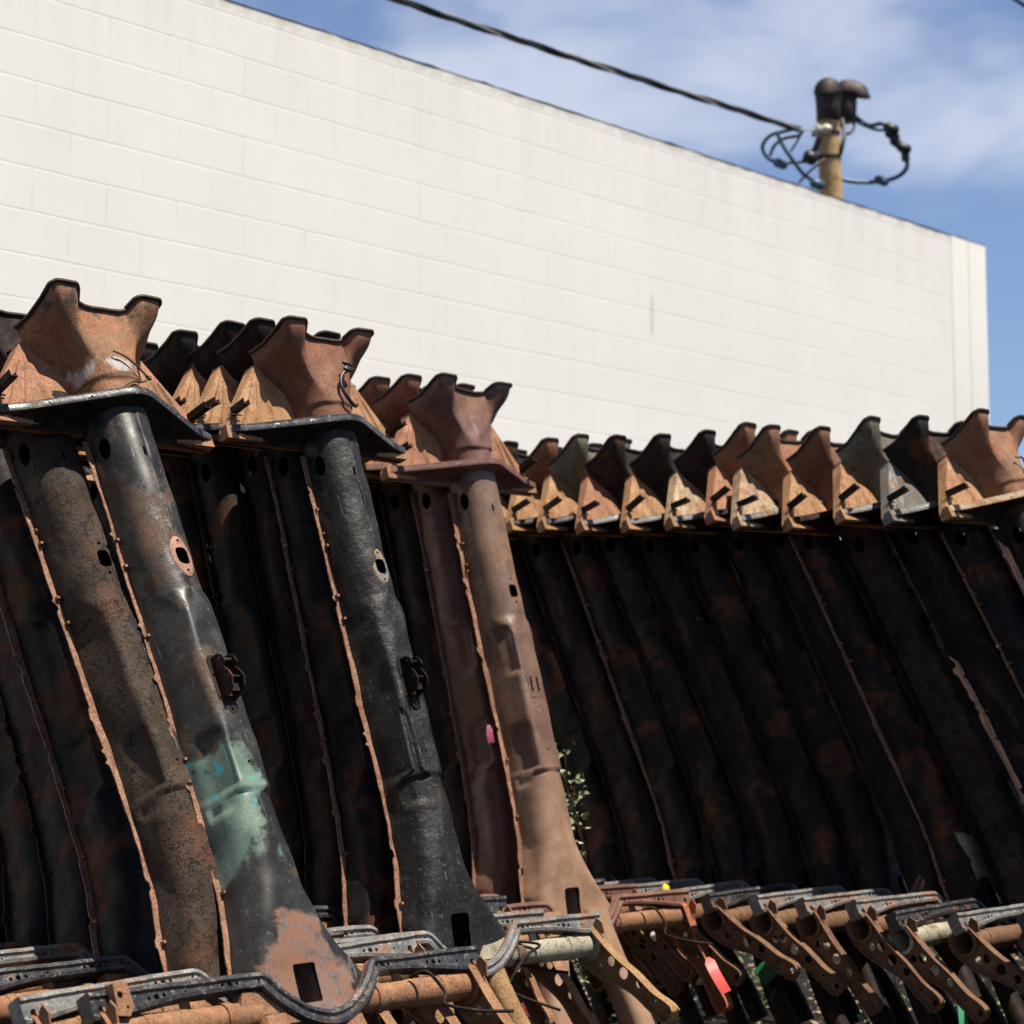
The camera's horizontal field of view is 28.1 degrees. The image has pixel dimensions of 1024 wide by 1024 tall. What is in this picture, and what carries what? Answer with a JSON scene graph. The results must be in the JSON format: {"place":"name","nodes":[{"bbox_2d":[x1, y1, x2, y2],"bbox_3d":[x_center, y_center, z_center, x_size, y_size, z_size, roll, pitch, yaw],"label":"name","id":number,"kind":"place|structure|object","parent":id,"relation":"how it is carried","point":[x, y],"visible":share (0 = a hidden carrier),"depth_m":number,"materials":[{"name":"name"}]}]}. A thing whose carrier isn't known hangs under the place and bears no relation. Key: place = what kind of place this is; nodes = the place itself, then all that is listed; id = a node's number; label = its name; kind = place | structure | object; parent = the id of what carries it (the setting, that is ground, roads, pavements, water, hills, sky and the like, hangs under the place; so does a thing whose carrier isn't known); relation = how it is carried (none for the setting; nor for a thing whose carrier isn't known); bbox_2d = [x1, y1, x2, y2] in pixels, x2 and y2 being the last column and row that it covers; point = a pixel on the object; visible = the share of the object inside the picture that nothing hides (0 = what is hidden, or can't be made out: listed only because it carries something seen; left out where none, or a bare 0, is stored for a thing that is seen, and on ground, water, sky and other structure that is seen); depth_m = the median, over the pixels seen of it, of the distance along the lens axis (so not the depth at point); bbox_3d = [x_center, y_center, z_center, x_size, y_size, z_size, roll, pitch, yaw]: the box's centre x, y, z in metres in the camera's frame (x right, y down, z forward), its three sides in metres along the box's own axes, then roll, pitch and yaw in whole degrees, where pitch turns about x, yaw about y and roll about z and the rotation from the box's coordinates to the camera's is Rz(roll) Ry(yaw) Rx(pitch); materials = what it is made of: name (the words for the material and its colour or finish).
{"place":"outdoors","nodes":[
{"label":"outdoors","id":0,"kind":"place"},
{"bbox_2d":[606,995,620,1023],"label":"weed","id":1,"kind":"object","parent":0,"point":[613,1015],"visible":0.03,"depth_m":7.99,"materials":[{"name":"green plant"}]},
{"bbox_2d":[231,0,1023,536],"label":"sky","id":2,"kind":"structure","parent":0,"point":[949,74],"materials":[{"name":"blue"}]},
{"bbox_2d":[410,932,1023,1023],"bbox_3d":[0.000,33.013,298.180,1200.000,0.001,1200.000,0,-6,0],"label":"ground","id":3,"kind":"structure","parent":0,"point":[804,984],"depth_m":9.69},
{"bbox_2d":[0,700,49,949],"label":"car frame","id":4,"kind":"object","parent":3,"relation":"on","point":[24,919],"visible":0.21,"depth_m":5.59,"materials":[{"name":"black paint"}]},
{"bbox_2d":[89,471,130,597],"bbox_3d":[-1.175,0.665,6.911,1.240,2.546,0.349,6,-27,-46],"label":"car frame","id":5,"kind":"object","parent":3,"relation":"on","point":[95,494],"depth_m":7.12,"materials":[{"name":"black paint"}]},
{"bbox_2d":[78,342,218,625],"bbox_3d":[-0.876,0.634,6.641,0.337,2.546,1.240,-29,-23,38],"label":"car frame","id":6,"kind":"object","parent":3,"relation":"on","point":[176,471],"visible":0.05,"depth_m":6.83,"materials":[{"name":"black paint"}]},
{"bbox_2d":[0,610,373,1021],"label":"car frame","id":7,"kind":"object","parent":3,"relation":"on","point":[68,923],"visible":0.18,"depth_m":5.50,"materials":[{"name":"paint"}]},
{"bbox_2d":[0,441,396,1023],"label":"car frame","id":8,"kind":"object","parent":3,"relation":"on","point":[120,916],"visible":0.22,"depth_m":5.44,"materials":[{"name":"black paint"}]},
{"bbox_2d":[0,309,460,1023],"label":"car frame","id":9,"kind":"object","parent":3,"relation":"on","point":[112,663],"visible":0.52,"depth_m":5.17,"materials":[{"name":"metal"}]},
{"bbox_2d":[81,460,412,1023],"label":"car frame","id":10,"kind":"object","parent":3,"relation":"on","point":[403,1016],"visible":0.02,"depth_m":6.84,"materials":[{"name":"metal"}]},
{"bbox_2d":[0,278,514,1023],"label":"car frame","id":11,"kind":"object","parent":3,"relation":"on","point":[286,958],"visible":0.98,"depth_m":5.17,"materials":[{"name":"black paint"}]},
{"bbox_2d":[113,350,151,386],"bbox_3d":[-1.017,-0.376,5.520,0.110,0.118,0.053,6,-8,-42],"label":"wire","id":12,"kind":"object","parent":11,"relation":"attached to","point":[149,377],"visible":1,"depth_m":5.53,"materials":[{"name":"metal"}]},
{"bbox_2d":[142,329,522,1003],"bbox_3d":[-0.718,0.608,6.485,0.355,2.546,1.240,-28,-23,38],"label":"car frame","id":13,"kind":"object","parent":3,"relation":"on","point":[168,363],"visible":0.34,"depth_m":6.60,"materials":[{"name":"black paint"}]},
{"bbox_2d":[173,320,555,1023],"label":"car frame","id":14,"kind":"object","parent":3,"relation":"on","point":[323,882],"visible":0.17,"depth_m":6.48,"materials":[{"name":"metal"}]},
{"bbox_2d":[195,317,598,1023],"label":"car frame","id":15,"kind":"object","parent":3,"relation":"on","point":[367,873],"visible":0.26,"depth_m":6.28,"materials":[{"name":"black paint"}]},
{"bbox_2d":[219,315,679,1023],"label":"car frame","id":16,"kind":"object","parent":3,"relation":"on","point":[289,395],"visible":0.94,"depth_m":6.19,"materials":[{"name":"metal"}]},
{"bbox_2d":[339,360,358,407],"bbox_3d":[-0.517,-0.404,6.441,0.054,0.154,0.075,-3,-7,24],"label":"cable","id":17,"kind":"object","parent":16,"relation":"hanging from","point":[348,367],"visible":1,"depth_m":6.43,"materials":[{"name":"black rubber"}]},
{"bbox_2d":[354,385,604,992],"bbox_3d":[-0.317,0.733,7.591,0.359,2.546,1.240,-25,-21,39],"label":"car frame","id":18,"kind":"object","parent":3,"relation":"on","point":[595,983],"visible":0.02,"depth_m":7.75,"materials":[{"name":"metal"}]},
{"bbox_2d":[0,0,989,934],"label":"building","id":19,"kind":"structure","parent":3,"relation":"on","point":[202,168],"depth_m":11.33,"materials":[{"name":"painted concrete block"},{"name":"roofing felt"}]},
{"bbox_2d":[760,77,911,198],"bbox_3d":[2.306,-2.319,14.753,1.089,1.722,0.407,1,-6,-11],"label":"service mast","id":20,"kind":"object","parent":19,"relation":"attached to","point":[836,104],"visible":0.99,"depth_m":14.68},
{"bbox_2d":[387,0,816,131],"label":"service cable","id":21,"kind":"object","parent":20,"relation":"attached to","point":[425,9],"visible":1,"depth_m":13.02,"materials":[{"name":"black plastic insulation"},{"name":"bare aluminium"}]},
{"bbox_2d":[358,376,657,1014],"bbox_3d":[-0.182,0.718,7.467,0.332,2.546,1.240,-25,-21,39],"label":"car frame","id":22,"kind":"object","parent":3,"relation":"on","point":[403,539],"visible":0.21,"depth_m":7.55,"materials":[{"name":"metal"}]},
{"bbox_2d":[362,373,696,1023],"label":"car frame","id":23,"kind":"object","parent":3,"relation":"on","point":[495,867],"visible":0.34,"depth_m":7.42,"materials":[{"name":"metal"}]},
{"bbox_2d":[380,372,733,1023],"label":"car frame","id":24,"kind":"object","parent":3,"relation":"on","point":[447,436],"visible":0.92,"depth_m":7.31,"materials":[{"name":"metal"}]},
{"bbox_2d":[486,725,494,742],"bbox_3d":[-0.078,0.784,7.238,0.032,0.066,0.018,2,-6,-18],"label":"tag","id":25,"kind":"object","parent":24,"relation":"attached to","point":[489,734],"visible":1,"depth_m":7.23,"materials":[{"name":"pink plastic"}]},
{"bbox_2d":[662,884,669,889],"bbox_3d":[0.554,1.367,7.418,0.025,0.042,0.038,-6,-9,44],"label":"cap","id":26,"kind":"object","parent":24,"relation":"on","point":[665,887],"visible":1,"depth_m":7.41,"materials":[{"name":"yellow plastic"}]},
{"bbox_2d":[557,742,590,990],"bbox_3d":[0.209,1.424,7.495,0.206,1.166,0.223,6,-8,-42],"label":"weed","id":27,"kind":"object","parent":3,"relation":"on","point":[574,801],"visible":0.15,"depth_m":7.52,"materials":[{"name":"green plant"}]},
{"bbox_2d":[509,449,785,1023],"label":"car frame","id":28,"kind":"object","parent":3,"relation":"on","point":[601,845],"visible":0.25,"depth_m":8.42,"materials":[{"name":"black paint"}]},
{"bbox_2d":[560,773,737,1023],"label":"weed","id":29,"kind":"object","parent":3,"relation":"on","point":[603,1008],"visible":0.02,"depth_m":8.04,"materials":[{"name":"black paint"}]},
{"bbox_2d":[499,440,826,1023],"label":"car frame","id":30,"kind":"object","parent":3,"relation":"on","point":[639,824],"visible":0.37,"depth_m":8.35,"materials":[{"name":"paint"}]},
{"bbox_2d":[505,437,847,1023],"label":"car frame","id":31,"kind":"object","parent":3,"relation":"on","point":[690,862],"visible":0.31,"depth_m":8.26,"materials":[{"name":"black paint"}]},
{"bbox_2d":[654,939,710,1023],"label":"weed","id":32,"kind":"object","parent":3,"relation":"on","point":[659,987],"visible":0.06,"depth_m":8.28,"materials":[{"name":"green plant"}]},
{"bbox_2d":[537,433,895,1023],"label":"car frame","id":33,"kind":"object","parent":3,"relation":"on","point":[729,841],"visible":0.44,"depth_m":8.12,"materials":[{"name":"black paint"}]},
{"bbox_2d":[575,434,915,1023],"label":"car frame","id":34,"kind":"object","parent":3,"relation":"on","point":[707,673],"visible":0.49,"depth_m":8.00,"materials":[{"name":"paint"}]},
{"bbox_2d":[738,954,767,1005],"bbox_3d":[1.109,2.035,8.907,0.260,0.305,0.237,-6,-9,44],"label":"weed","id":35,"kind":"object","parent":3,"relation":"on","point":[752,974],"visible":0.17,"depth_m":8.92,"materials":[{"name":"green plant"}]},
{"bbox_2d":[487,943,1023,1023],"bbox_3d":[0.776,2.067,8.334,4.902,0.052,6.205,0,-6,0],"label":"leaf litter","id":36,"kind":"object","parent":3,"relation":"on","point":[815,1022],"visible":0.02,"depth_m":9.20,"materials":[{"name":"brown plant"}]},
{"bbox_2d":[620,433,1019,1023],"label":"car frame","id":37,"kind":"object","parent":3,"relation":"on","point":[761,689],"visible":0.58,"depth_m":7.92,"materials":[{"name":"black paint"}]},
{"bbox_2d":[664,429,1007,1023],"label":"car frame","id":38,"kind":"object","parent":3,"relation":"on","point":[868,844],"visible":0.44,"depth_m":7.82,"materials":[{"name":"black paint"}]},
{"bbox_2d":[705,957,730,994],"bbox_3d":[0.697,1.587,7.004,0.096,0.121,0.044,-5,-8,38],"label":"tag","id":39,"kind":"object","parent":38,"relation":"attached to","point":[720,982],"visible":1,"depth_m":7.00,"materials":[{"name":"red plastic"}]},
{"bbox_2d":[704,421,1023,1023],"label":"car frame","id":40,"kind":"object","parent":3,"relation":"on","point":[866,926],"visible":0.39,"depth_m":7.57,"materials":[{"name":"metal"}]},
{"bbox_2d":[957,1005,967,1023],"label":"tag","id":41,"kind":"object","parent":40,"relation":"hanging from","point":[962,1019],"visible":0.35,"depth_m":7.07,"materials":[{"name":"green plastic"}]},
{"bbox_2d":[846,971,906,1023],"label":"weed","id":42,"kind":"object","parent":3,"relation":"on","point":[859,1017],"visible":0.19,"depth_m":7.84,"materials":[{"name":"green plant"}]},
{"bbox_2d":[730,424,1023,1023],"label":"car frame","id":43,"kind":"object","parent":3,"relation":"on","point":[959,864],"visible":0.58,"depth_m":7.53,"materials":[{"name":"black paint"}]},
{"bbox_2d":[753,960,777,984],"bbox_3d":[0.945,1.664,7.480,0.143,0.127,0.005,2,-6,-20],"label":"tag","id":44,"kind":"object","parent":43,"relation":"attached to","point":[764,972],"visible":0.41,"depth_m":7.47,"materials":[{"name":"green plastic"}]},
{"bbox_2d":[782,425,1023,996],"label":"car frame","id":45,"kind":"object","parent":3,"relation":"on","point":[989,804],"visible":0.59,"depth_m":7.48,"materials":[{"name":"metal"}]},
{"bbox_2d":[833,415,1023,952],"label":"car frame","id":46,"kind":"object","parent":3,"relation":"on","point":[980,670],"visible":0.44,"depth_m":7.46,"materials":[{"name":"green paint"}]},
{"bbox_2d":[880,414,1023,698],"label":"car frame","id":47,"kind":"object","parent":3,"relation":"on","point":[914,451],"visible":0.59,"depth_m":7.42,"materials":[{"name":"black paint"}]},
{"bbox_2d":[937,408,1023,595],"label":"car frame","id":48,"kind":"object","parent":3,"relation":"on","point":[980,474],"visible":1,"depth_m":7.40,"materials":[{"name":"brown metal"}]},
{"bbox_2d":[954,954,1013,1009],"bbox_3d":[1.923,1.913,8.322,0.250,0.380,0.307,0,-6,0],"label":"weed","id":49,"kind":"object","parent":3,"relation":"on","point":[993,990],"visible":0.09,"depth_m":8.28,"materials":[{"name":"green plant"}]},
{"bbox_2d":[1013,0,1023,7],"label":"overhead wire","id":50,"kind":"object","parent":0,"point":[1020,2],"visible":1,"depth_m":20.22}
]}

